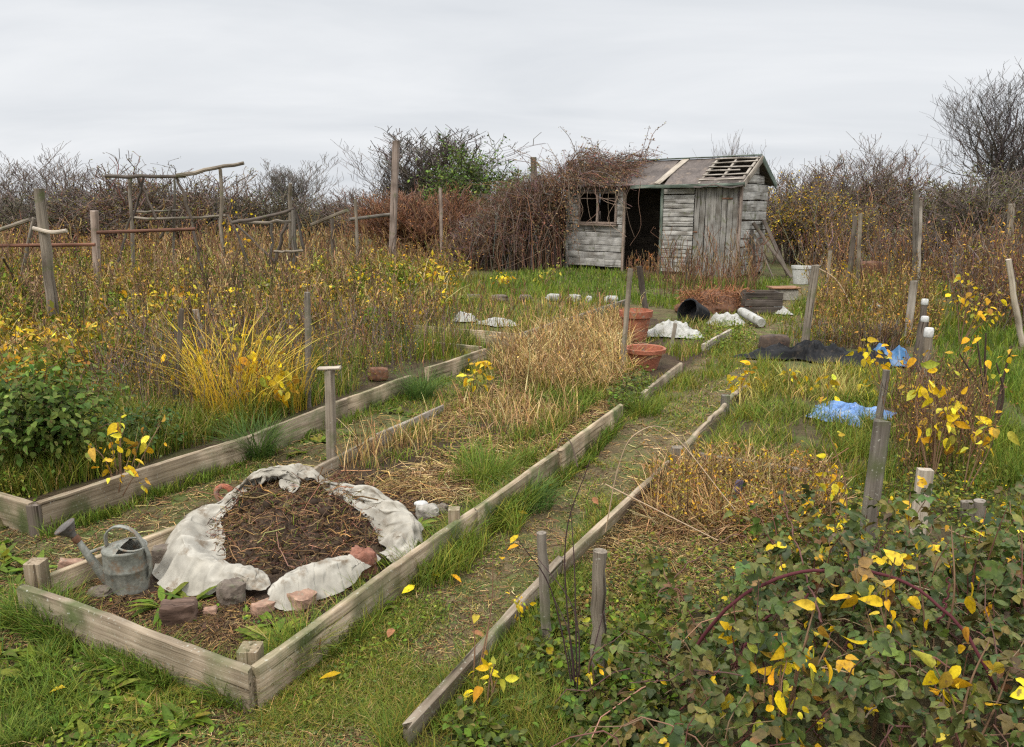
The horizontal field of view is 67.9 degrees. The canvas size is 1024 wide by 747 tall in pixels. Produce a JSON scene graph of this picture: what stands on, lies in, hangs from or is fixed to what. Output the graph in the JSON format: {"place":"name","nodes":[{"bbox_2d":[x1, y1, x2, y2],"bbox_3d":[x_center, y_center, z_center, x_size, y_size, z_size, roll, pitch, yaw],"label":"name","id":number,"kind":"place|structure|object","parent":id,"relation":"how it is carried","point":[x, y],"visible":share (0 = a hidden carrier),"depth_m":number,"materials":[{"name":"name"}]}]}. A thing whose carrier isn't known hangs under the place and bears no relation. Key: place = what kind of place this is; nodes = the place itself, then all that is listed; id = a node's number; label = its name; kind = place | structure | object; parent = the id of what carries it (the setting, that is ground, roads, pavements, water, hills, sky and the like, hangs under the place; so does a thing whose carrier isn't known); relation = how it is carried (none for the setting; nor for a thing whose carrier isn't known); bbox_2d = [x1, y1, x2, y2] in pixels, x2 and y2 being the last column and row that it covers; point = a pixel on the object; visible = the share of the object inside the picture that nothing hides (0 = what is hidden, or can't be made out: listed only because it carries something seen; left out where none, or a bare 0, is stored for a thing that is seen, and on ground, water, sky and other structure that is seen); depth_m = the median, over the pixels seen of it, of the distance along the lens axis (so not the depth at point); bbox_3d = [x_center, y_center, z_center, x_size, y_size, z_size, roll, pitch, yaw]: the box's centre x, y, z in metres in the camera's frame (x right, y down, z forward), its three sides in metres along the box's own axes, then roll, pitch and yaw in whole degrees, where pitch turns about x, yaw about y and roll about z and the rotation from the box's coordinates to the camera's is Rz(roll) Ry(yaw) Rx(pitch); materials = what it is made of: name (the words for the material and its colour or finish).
{"place":"outdoors","nodes":[
{"label":"outdoors","id":0,"kind":"place"},
{"bbox_2d":[0,210,1023,746],"bbox_3d":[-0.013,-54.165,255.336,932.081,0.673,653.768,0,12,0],"label":"ground","id":1,"kind":"structure","parent":0,"point":[664,366],"depth_m":4.27,"materials":[{"name":"soil"}]},
{"bbox_2d":[0,141,94,243],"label":"bare shrub","id":2,"kind":"object","parent":1,"relation":"on","point":[19,178],"visible":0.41,"depth_m":26.80,"materials":[{"name":"brown plant"}]},
{"bbox_2d":[32,188,67,332],"bbox_3d":[-4.870,-1.073,8.163,0.367,1.778,0.152,0,12,0],"label":"fence post","id":3,"kind":"object","parent":1,"relation":"on","point":[44,233],"visible":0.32,"depth_m":8.08,"materials":[{"name":"grey wood"}]},
{"bbox_2d":[0,183,142,251],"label":"hedge shrub","id":4,"kind":"object","parent":1,"relation":"on","point":[4,217],"visible":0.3,"depth_m":23.44,"materials":[{"name":"brown plant"}]},
{"bbox_2d":[0,345,154,475],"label":"currant bush","id":5,"kind":"object","parent":1,"relation":"on","point":[47,406],"visible":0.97,"depth_m":4.08,"materials":[{"name":"green plant"}]},
{"bbox_2d":[0,151,178,216],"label":"bare shrub","id":6,"kind":"object","parent":1,"relation":"on","point":[86,175],"visible":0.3,"depth_m":27.91,"materials":[{"name":"brown plant"}]},
{"bbox_2d":[90,210,100,287],"bbox_3d":[-6.749,-1.869,12.364,0.213,1.527,0.107,0,12,0],"label":"fence post","id":7,"kind":"object","parent":1,"relation":"on","point":[94,222],"visible":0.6,"depth_m":12.27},
{"bbox_2d":[2,191,202,256],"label":"hedge shrub","id":8,"kind":"object","parent":1,"relation":"on","point":[85,226],"visible":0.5,"depth_m":23.70,"materials":[{"name":"brown plant"}]},
{"bbox_2d":[54,518,152,595],"bbox_3d":[-1.571,0.696,2.955,0.329,0.309,0.146,-1,12,-6],"label":"watering can","id":9,"kind":"object","parent":1,"relation":"on","point":[125,567],"visible":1,"depth_m":2.92,"materials":[{"name":"metal"}]},
{"bbox_2d":[71,665,140,710],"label":"dock plant","id":10,"kind":"object","parent":1,"relation":"on","point":[117,684],"visible":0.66,"depth_m":2.41,"materials":[{"name":"green plant"}]},
{"bbox_2d":[25,180,187,250],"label":"hedge shrub","id":11,"kind":"object","parent":1,"relation":"on","point":[126,220],"visible":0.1,"depth_m":26.24,"materials":[{"name":"brown plant"}]},
{"bbox_2d":[83,656,165,700],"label":"dock plant","id":12,"kind":"object","parent":1,"relation":"on","point":[121,669],"visible":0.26,"depth_m":2.46,"materials":[{"name":"green plant"}]},
{"bbox_2d":[87,406,166,476],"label":"yellow weed","id":13,"kind":"object","parent":1,"relation":"on","point":[114,427],"visible":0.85,"depth_m":3.96,"materials":[{"name":"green plant"}]},
{"bbox_2d":[91,394,193,460],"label":"currant bush","id":14,"kind":"object","parent":1,"relation":"on","point":[130,419],"visible":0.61,"depth_m":4.61,"materials":[{"name":"green plant"}]},
{"bbox_2d":[49,151,252,251],"bbox_3d":[-12.334,-5.990,26.631,6.443,3.548,5.611,-2,13,-11],"label":"hedge shrub","id":15,"kind":"object","parent":1,"relation":"on","point":[123,197],"visible":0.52,"depth_m":25.93,"materials":[{"name":"brown plant"}]},
{"bbox_2d":[125,582,188,629],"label":"dock plant","id":16,"kind":"object","parent":1,"relation":"on","point":[148,605],"visible":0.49,"depth_m":2.83,"materials":[{"name":"green plant"}]},
{"bbox_2d":[104,161,249,279],"bbox_3d":[-5.510,-2.414,12.926,2.350,2.276,0.925,0,12,0],"label":"bean frame","id":17,"kind":"object","parent":1,"relation":"on","point":[176,177],"visible":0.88,"depth_m":12.69,"materials":[{"name":"brown wood"}]},
{"bbox_2d":[159,597,197,626],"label":"brick","id":18,"kind":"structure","parent":1,"relation":"on","point":[179,611],"depth_m":2.72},
{"bbox_2d":[174,308,183,408],"bbox_3d":[-2.316,-0.028,5.276,0.164,0.856,0.026,0,12,0],"label":"wooden stake","id":19,"kind":"object","parent":1,"relation":"on","point":[180,327],"visible":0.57,"depth_m":5.23,"materials":[{"name":"grey wood"}]},
{"bbox_2d":[107,156,271,247],"bbox_3d":[-12.490,-6.491,29.003,6.831,3.489,6.392,-10,16,-39],"label":"hedge shrub","id":20,"kind":"object","parent":1,"relation":"on","point":[199,196],"visible":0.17,"depth_m":29.09,"materials":[{"name":"brown plant"}]},
{"bbox_2d":[146,166,296,243],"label":"hedge shrub","id":21,"kind":"object","parent":1,"relation":"on","point":[255,208],"visible":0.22,"depth_m":31.00,"materials":[{"name":"brown plant"}]},
{"bbox_2d":[103,297,350,422],"bbox_3d":[-1.954,-0.094,5.199,1.822,0.866,2.029,0,12,0],"label":"reed clump","id":22,"kind":"object","parent":1,"relation":"on","point":[210,372],"visible":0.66,"depth_m":5.19,"materials":[{"name":"yellow plant"}]},
{"bbox_2d":[216,577,245,605],"bbox_3d":[-1.063,0.829,2.880,0.108,0.106,0.104,-6,14,-25],"label":"stone","id":23,"kind":"object","parent":1,"relation":"on","point":[231,591],"visible":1,"depth_m":2.85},
{"bbox_2d":[0,339,486,536],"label":"raised bed","id":24,"kind":"object","parent":1,"relation":"on","point":[21,514],"visible":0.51,"depth_m":4.17,"materials":[{"name":"brown wood"}]},
{"bbox_2d":[190,403,317,461],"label":"grass tuft","id":25,"kind":"object","parent":1,"relation":"on","point":[257,449],"visible":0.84,"depth_m":4.63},
{"bbox_2d":[217,330,298,413],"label":"yellow weed","id":26,"kind":"object","parent":1,"relation":"on","point":[264,384],"visible":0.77,"depth_m":5.26,"materials":[{"name":"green plant"}]},
{"bbox_2d":[196,180,325,245],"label":"hedge shrub","id":27,"kind":"object","parent":1,"relation":"on","point":[284,218],"visible":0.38,"depth_m":30.01,"materials":[{"name":"brown plant"}]},
{"bbox_2d":[232,183,304,281],"bbox_3d":[-3.921,-2.275,12.550,1.182,1.692,0.751,0,12,0],"label":"bean frame","id":28,"kind":"object","parent":1,"relation":"on","point":[290,223],"visible":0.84,"depth_m":12.32,"materials":[{"name":"brown wood"}]},
{"bbox_2d":[72,469,464,659],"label":"soil crumbs","id":29,"kind":"object","parent":1,"relation":"on","point":[219,621],"visible":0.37,"depth_m":2.80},
{"bbox_2d":[227,332,329,412],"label":"reed clump","id":30,"kind":"object","parent":1,"relation":"on","point":[301,390],"visible":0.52,"depth_m":5.53,"materials":[{"name":"yellow plant"}]},
{"bbox_2d":[152,461,423,610],"bbox_3d":[-0.958,0.621,3.242,1.121,0.318,0.885,4,13,17],"label":"fleece cover","id":31,"kind":"object","parent":1,"relation":"on","point":[194,561],"visible":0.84,"depth_m":3.12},
{"bbox_2d":[350,545,378,578],"bbox_3d":[-0.607,0.763,3.080,0.123,0.138,0.108,-6,14,-27],"label":"stone","id":32,"kind":"object","parent":31,"relation":"on","point":[364,555],"visible":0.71,"depth_m":3.06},
{"bbox_2d":[237,152,343,216],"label":"bare tree","id":33,"kind":"object","parent":1,"relation":"on","point":[281,176],"visible":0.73,"depth_m":42.47,"materials":[{"name":"brown plant"}]},
{"bbox_2d":[287,588,316,612],"bbox_3d":[-0.806,0.838,2.846,0.146,0.079,0.090,7,14,30],"label":"brick","id":34,"kind":"object","parent":1,"relation":"on","point":[304,597],"visible":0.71,"depth_m":2.80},
{"bbox_2d":[192,458,417,577],"bbox_3d":[-0.965,0.608,3.539,1.320,0.488,1.170,0,12,0],"label":"compost heap","id":35,"kind":"object","parent":1,"relation":"on","point":[270,528],"visible":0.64,"depth_m":3.24,"materials":[{"name":"soil"}]},
{"bbox_2d":[304,292,311,407],"bbox_3d":[-1.500,-0.128,5.587,0.087,0.939,0.052,0,12,0],"label":"wooden stake","id":36,"kind":"object","parent":1,"relation":"on","point":[307,313],"visible":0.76,"depth_m":5.54,"materials":[{"name":"grey wood"}]},
{"bbox_2d":[317,366,340,459],"bbox_3d":[-1.032,0.287,4.368,0.126,0.672,0.054,0,12,0],"label":"tee stake","id":37,"kind":"object","parent":1,"relation":"on","point":[330,402],"visible":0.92,"depth_m":4.33,"materials":[{"name":"grey wood"}]},
{"bbox_2d":[285,139,445,238],"bbox_3d":[-6.694,-9.450,39.764,9.727,4.916,8.647,-1,12,-5],"label":"bare shrub","id":38,"kind":"object","parent":1,"relation":"on","point":[325,207],"visible":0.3,"depth_m":37.91,"materials":[{"name":"brown plant"}]},
{"bbox_2d":[16,329,731,713],"bbox_3d":[0.338,0.209,5.858,1.272,0.307,7.554,6,14,25],"label":"raised bed","id":39,"kind":"object","parent":1,"relation":"on","point":[252,665],"visible":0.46,"depth_m":2.66,"materials":[{"name":"brown wood"}]},
{"bbox_2d":[389,140,399,256],"bbox_3d":[-2.863,-4.016,18.446,0.386,3.145,0.158,0,12,0],"label":"fence post","id":40,"kind":"object","parent":1,"relation":"on","point":[394,186],"visible":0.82,"depth_m":18.32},
{"bbox_2d":[342,178,452,255],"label":"rust shrub","id":41,"kind":"object","parent":1,"relation":"on","point":[375,211],"visible":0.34,"depth_m":23.68,"materials":[{"name":"brown plant"}]},
{"bbox_2d":[0,198,797,422],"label":"dead weeds","id":42,"kind":"object","parent":1,"relation":"on","point":[274,292],"visible":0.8,"depth_m":8.85,"materials":[{"name":"plant"}]},
{"bbox_2d":[381,359,465,401],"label":"grass tuft","id":43,"kind":"object","parent":1,"relation":"on","point":[426,391],"visible":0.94,"depth_m":6.05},
{"bbox_2d":[367,180,490,255],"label":"rust shrub","id":44,"kind":"object","parent":1,"relation":"on","point":[456,208],"visible":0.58,"depth_m":23.11,"materials":[{"name":"brown plant"}]},
{"bbox_2d":[0,282,878,746],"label":"dead grass","id":45,"kind":"structure","parent":1,"relation":"on","point":[688,492],"depth_m":4.07,"materials":[{"name":"plant"}]},
{"bbox_2d":[361,124,545,202],"bbox_3d":[-2.790,-9.229,37.324,9.102,5.441,9.900,3,13,13],"label":"bare tree","id":46,"kind":"object","parent":1,"relation":"on","point":[405,170],"visible":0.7,"depth_m":35.43,"materials":[{"name":"brown plant"}]},
{"bbox_2d":[407,128,544,210],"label":"green shrub","id":47,"kind":"object","parent":1,"relation":"on","point":[475,173],"visible":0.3,"depth_m":28.30,"materials":[{"name":"green plant"}]},
{"bbox_2d":[432,435,532,485],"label":"grass tuft","id":48,"kind":"object","parent":1,"relation":"on","point":[495,467],"visible":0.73,"depth_m":4.23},
{"bbox_2d":[463,650,518,710],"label":"yellow weed","id":49,"kind":"object","parent":1,"relation":"on","point":[478,690],"visible":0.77,"depth_m":2.29,"materials":[{"name":"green plant"}]},
{"bbox_2d":[398,299,624,346],"bbox_3d":[-0.020,-0.799,10.602,2.103,0.245,3.996,6,14,25],"label":"raised bed","id":50,"kind":"object","parent":1,"relation":"on","point":[502,339],"visible":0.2,"depth_m":8.64,"materials":[{"name":"grey wood"}]},
{"bbox_2d":[0,255,1023,746],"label":"tall grass","id":51,"kind":"structure","parent":1,"relation":"on","point":[506,517],"depth_m":4.56,"materials":[{"name":"plant"}]},
{"bbox_2d":[0,267,1023,746],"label":"leafy weeds","id":52,"kind":"object","parent":1,"relation":"on","point":[464,731],"visible":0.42,"depth_m":2.60,"materials":[{"name":"green plant"}]},
{"bbox_2d":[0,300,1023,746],"bbox_3d":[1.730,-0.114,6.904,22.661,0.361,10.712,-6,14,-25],"label":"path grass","id":53,"kind":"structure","parent":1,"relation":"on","point":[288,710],"depth_m":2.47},
{"bbox_2d":[478,468,585,515],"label":"grass tuft","id":54,"kind":"object","parent":1,"relation":"on","point":[549,503],"visible":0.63,"depth_m":3.89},
{"bbox_2d":[537,531,552,643],"bbox_3d":[0.115,0.783,2.601,0.066,0.515,0.039,0,12,0],"label":"wooden stake","id":55,"kind":"object","parent":1,"relation":"on","point":[544,596],"visible":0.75,"depth_m":2.57,"materials":[{"name":"grey wood"}]},
{"bbox_2d":[423,124,667,271],"bbox_3d":[0.772,-3.937,18.933,6.076,4.326,4.046,0,12,0],"label":"dead bramble bush","id":56,"kind":"object","parent":1,"relation":"on","point":[519,228],"visible":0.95,"depth_m":18.31,"materials":[{"name":"brown plant"}]},
{"bbox_2d":[500,652,611,726],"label":"leafy weed","id":57,"kind":"object","parent":1,"relation":"on","point":[566,698],"visible":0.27,"depth_m":2.33,"materials":[{"name":"green plant"}]},
{"bbox_2d":[519,460,605,697],"bbox_3d":[0.156,0.640,2.249,0.275,0.864,0.232,0,12,0],"label":"bare sapling","id":58,"kind":"object","parent":1,"relation":"on","point":[549,650],"visible":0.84,"depth_m":2.29,"materials":[{"name":"brown plant"}]},
{"bbox_2d":[403,385,745,744],"bbox_3d":[0.798,0.604,4.175,0.108,0.241,4.748,6,14,27],"label":"bed edging","id":59,"kind":"object","parent":1,"relation":"on","point":[418,716],"visible":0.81,"depth_m":2.77,"materials":[{"name":"grey wood"}]},
{"bbox_2d":[590,548,606,678],"bbox_3d":[0.276,0.815,2.439,0.053,0.535,0.051,9,15,37],"label":"round post","id":60,"kind":"object","parent":1,"relation":"on","point":[598,595],"visible":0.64,"depth_m":2.40,"materials":[{"name":"grey wood"}]},
{"bbox_2d":[620,269,632,368],"bbox_3d":[1.010,-0.422,6.758,0.098,1.011,0.054,0,12,0],"label":"wooden stake","id":61,"kind":"object","parent":1,"relation":"on","point":[627,303],"visible":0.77,"depth_m":6.71,"materials":[{"name":"grey wood"}]},
{"bbox_2d":[619,308,652,341],"bbox_3d":[1.389,-0.540,8.562,0.380,0.355,0.380,0,12,0],"label":"terracotta pot","id":62,"kind":"object","parent":1,"relation":"on","point":[643,316],"visible":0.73,"depth_m":8.44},
{"bbox_2d":[601,385,680,417],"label":"grass tuft","id":63,"kind":"object","parent":1,"relation":"on","point":[655,410],"visible":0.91,"depth_m":5.60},
{"bbox_2d":[626,344,665,371],"bbox_3d":[1.223,-0.141,7.006,0.380,0.205,0.380,0,12,0],"label":"terracotta pot","id":64,"kind":"object","parent":1,"relation":"on","point":[655,352],"visible":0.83,"depth_m":6.90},
{"bbox_2d":[560,154,777,277],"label":"shed","id":65,"kind":"structure","parent":1,"relation":"on","point":[688,198],"depth_m":17.34,"materials":[{"name":"wood"}]},
{"bbox_2d":[578,191,617,225],"bbox_3d":[2.058,-3.993,18.410,1.170,0.823,0.121,10,16,38],"label":"window","id":66,"kind":"structure","parent":65,"relation":"in","point":[597,223],"depth_m":18.40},
{"bbox_2d":[692,187,737,277],"bbox_3d":[4.437,-3.057,16.655,1.021,1.982,0.056,10,16,38],"label":"closed door","id":67,"kind":"structure","parent":65,"relation":"in","point":[713,216],"depth_m":16.60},
{"bbox_2d":[647,319,703,337],"bbox_3d":[1.869,-0.533,8.858,0.684,0.205,0.471,0,12,0],"label":"sacking","id":68,"kind":"object","parent":1,"relation":"on","point":[665,328],"visible":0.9,"depth_m":8.75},
{"bbox_2d":[677,298,709,322],"bbox_3d":[2.449,-0.812,10.213,0.396,0.403,0.363,-6,14,-26],"label":"black tub","id":69,"kind":"object","parent":1,"relation":"on","point":[690,307],"visible":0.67,"depth_m":10.25,"materials":[{"name":"plastic"}]},
{"bbox_2d":[674,280,753,313],"bbox_3d":[2.973,-1.047,11.216,1.227,0.651,0.703,0,12,0],"label":"rubbish heap","id":70,"kind":"object","parent":1,"relation":"on","point":[713,300],"visible":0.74,"depth_m":11.06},
{"bbox_2d":[740,290,783,313],"bbox_3d":[3.605,-1.042,11.059,0.534,0.311,0.382,0,12,0],"label":"wooden crate","id":71,"kind":"object","parent":1,"relation":"on","point":[763,301],"visible":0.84,"depth_m":10.89,"materials":[{"name":"grey wood"}]},
{"bbox_2d":[551,469,1023,746],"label":"bramble bush","id":72,"kind":"object","parent":1,"relation":"on","point":[734,623],"visible":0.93,"depth_m":2.08,"materials":[{"name":"green plant"}]},
{"bbox_2d":[721,583,855,746],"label":"yellow sapling","id":73,"kind":"object","parent":1,"relation":"on","point":[806,604],"visible":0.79,"depth_m":1.85,"materials":[{"name":"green plant"}]},
{"bbox_2d":[730,339,849,363],"bbox_3d":[2.875,-0.239,7.560,1.382,0.202,0.591,0,12,0],"label":"black sheet","id":74,"kind":"object","parent":1,"relation":"on","point":[814,350],"visible":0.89,"depth_m":7.51,"materials":[{"name":"plastic"}]},
{"bbox_2d":[741,149,872,252],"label":"bare shrub","id":75,"kind":"object","parent":1,"relation":"on","point":[808,179],"visible":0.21,"depth_m":24.40,"materials":[{"name":"brown plant"}]},
{"bbox_2d":[801,265,819,340],"bbox_3d":[3.103,-0.632,7.950,0.127,1.000,0.076,3,13,14],"label":"wooden stake","id":76,"kind":"object","parent":1,"relation":"on","point":[811,294],"visible":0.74,"depth_m":7.90,"materials":[{"name":"grey wood"}]},
{"bbox_2d":[763,166,876,263],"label":"yellow shrub","id":77,"kind":"object","parent":1,"relation":"on","point":[808,200],"visible":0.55,"depth_m":20.20,"materials":[{"name":"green plant"}]},
{"bbox_2d":[723,496,919,627],"bbox_3d":[1.001,0.633,2.552,0.590,0.516,0.356,0,12,0],"label":"bramble shoot","id":78,"kind":"object","parent":1,"relation":"on","point":[826,522],"visible":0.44,"depth_m":2.51,"materials":[{"name":"green plant"}]},
{"bbox_2d":[793,431,856,563],"bbox_3d":[1.195,0.584,2.901,0.250,0.714,0.303,0,12,0],"label":"yellow sapling","id":79,"kind":"object","parent":1,"relation":"on","point":[834,490],"visible":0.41,"depth_m":2.92,"materials":[{"name":"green plant"}]},
{"bbox_2d":[774,196,894,265],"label":"yellow shrub","id":80,"kind":"object","parent":1,"relation":"on","point":[869,221],"visible":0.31,"depth_m":19.65,"materials":[{"name":"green plant"}]},
{"bbox_2d":[768,154,931,235],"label":"hedge shrub","id":81,"kind":"object","parent":1,"relation":"on","point":[864,187],"visible":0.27,"depth_m":33.78,"materials":[{"name":"brown plant"}]},
{"bbox_2d":[806,400,894,427],"bbox_3d":[2.410,0.261,5.482,0.570,0.105,0.576,11,16,41],"label":"blue tarp","id":82,"kind":"object","parent":1,"relation":"on","point":[857,408],"visible":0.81,"depth_m":5.43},
{"bbox_2d":[840,345,893,367],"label":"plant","id":83,"kind":"object","parent":1,"relation":"on","point":[858,356],"visible":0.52,"depth_m":7.25,"materials":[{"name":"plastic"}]},
{"bbox_2d":[857,418,890,558],"bbox_3d":[1.457,0.566,3.095,0.079,0.786,0.042,3,13,13],"label":"wooden stake","id":84,"kind":"object","parent":1,"relation":"on","point":[880,435],"visible":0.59,"depth_m":3.04,"materials":[{"name":"grey wood"}]},
{"bbox_2d":[788,133,959,234],"bbox_3d":[16.646,-8.681,35.815,5.980,4.962,9.127,1,12,4],"label":"bare shrub","id":85,"kind":"object","parent":1,"relation":"on","point":[904,163],"visible":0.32,"depth_m":34.64,"materials":[{"name":"brown plant"}]},
{"bbox_2d":[845,331,903,393],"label":"yellow weed","id":86,"kind":"object","parent":1,"relation":"on","point":[886,366],"visible":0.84,"depth_m":5.99,"materials":[{"name":"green plant"}]},
{"bbox_2d":[840,574,920,739],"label":"yellow weed","id":87,"kind":"object","parent":1,"relation":"on","point":[875,600],"visible":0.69,"depth_m":1.96,"materials":[{"name":"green plant"}]},
{"bbox_2d":[808,170,958,242],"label":"hedge shrub","id":88,"kind":"object","parent":1,"relation":"on","point":[863,197],"visible":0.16,"depth_m":32.59,"materials":[{"name":"brown plant"}]},
{"bbox_2d":[775,179,1023,482],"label":"dead weeds","id":89,"kind":"object","parent":1,"relation":"on","point":[991,272],"visible":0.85,"depth_m":9.68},
{"bbox_2d":[912,190,918,280],"bbox_3d":[7.867,-2.577,14.826,0.318,1.947,0.120,0,12,0],"label":"fence post","id":90,"kind":"object","parent":1,"relation":"on","point":[915,220],"visible":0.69,"depth_m":14.73,"materials":[{"name":"grey wood"}]},
{"bbox_2d":[849,149,982,237],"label":"hedge shrub","id":91,"kind":"object","parent":1,"relation":"on","point":[927,193],"visible":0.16,"depth_m":34.94,"materials":[{"name":"brown plant"}]},
{"bbox_2d":[868,525,975,673],"bbox_3d":[1.110,0.691,2.122,0.302,0.576,0.205,0,12,0],"label":"yellow weed","id":92,"kind":"object","parent":1,"relation":"on","point":[895,558],"visible":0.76,"depth_m":2.08,"materials":[{"name":"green plant"}]},
{"bbox_2d":[910,467,933,556],"bbox_3d":[1.786,0.648,3.345,0.071,0.488,0.041,3,13,14],"label":"wooden stake","id":93,"kind":"object","parent":1,"relation":"on","point":[927,474],"visible":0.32,"depth_m":3.31,"materials":[{"name":"grey wood"}]},
{"bbox_2d":[898,350,970,482],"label":"yellow weed","id":94,"kind":"object","parent":1,"relation":"on","point":[950,417],"visible":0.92,"depth_m":4.13,"materials":[{"name":"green plant"}]},
{"bbox_2d":[854,176,1018,232],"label":"hedge shrub","id":95,"kind":"object","parent":1,"relation":"on","point":[903,209],"visible":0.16,"depth_m":28.85,"materials":[{"name":"brown plant"}]},
{"bbox_2d":[886,160,1023,247],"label":"bare shrub","id":96,"kind":"object","parent":1,"relation":"on","point":[980,201],"visible":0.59,"depth_m":17.02,"materials":[{"name":"brown plant"}]},
{"bbox_2d":[912,627,1010,746],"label":"yellow weed","id":97,"kind":"object","parent":1,"relation":"on","point":[947,679],"visible":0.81,"depth_m":1.83,"materials":[{"name":"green plant"}]},
{"bbox_2d":[912,498,1023,626],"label":"bramble shoot","id":98,"kind":"object","parent":1,"relation":"on","point":[998,537],"visible":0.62,"depth_m":2.51,"materials":[{"name":"green plant"}]},
{"bbox_2d":[919,56,1023,203],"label":"bare tree","id":99,"kind":"object","parent":1,"relation":"on","point":[1001,149],"visible":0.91,"depth_m":25.96,"materials":[{"name":"brown plant"}]},
{"bbox_2d":[941,272,1009,343],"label":"yellow weed","id":100,"kind":"object","parent":1,"relation":"on","point":[989,312],"visible":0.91,"depth_m":8.30,"materials":[{"name":"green plant"}]},
{"bbox_2d":[945,333,1017,427],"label":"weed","id":101,"kind":"object","parent":1,"relation":"on","point":[988,363],"visible":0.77,"depth_m":4.99,"materials":[{"name":"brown plant"}]},
{"bbox_2d":[956,410,1019,493],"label":"yellow weed","id":102,"kind":"object","parent":1,"relation":"on","point":[985,439],"visible":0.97,"depth_m":3.93,"materials":[{"name":"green plant"}]},
{"bbox_2d":[1005,259,1023,346],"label":"fence post","id":103,"kind":"object","parent":1,"relation":"on","point":[1014,302],"visible":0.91,"depth_m":8.32,"materials":[{"name":"grey wood"}]},
{"bbox_2d":[0,0,1023,209],"label":"sky","id":104,"kind":"structure","parent":0,"point":[206,83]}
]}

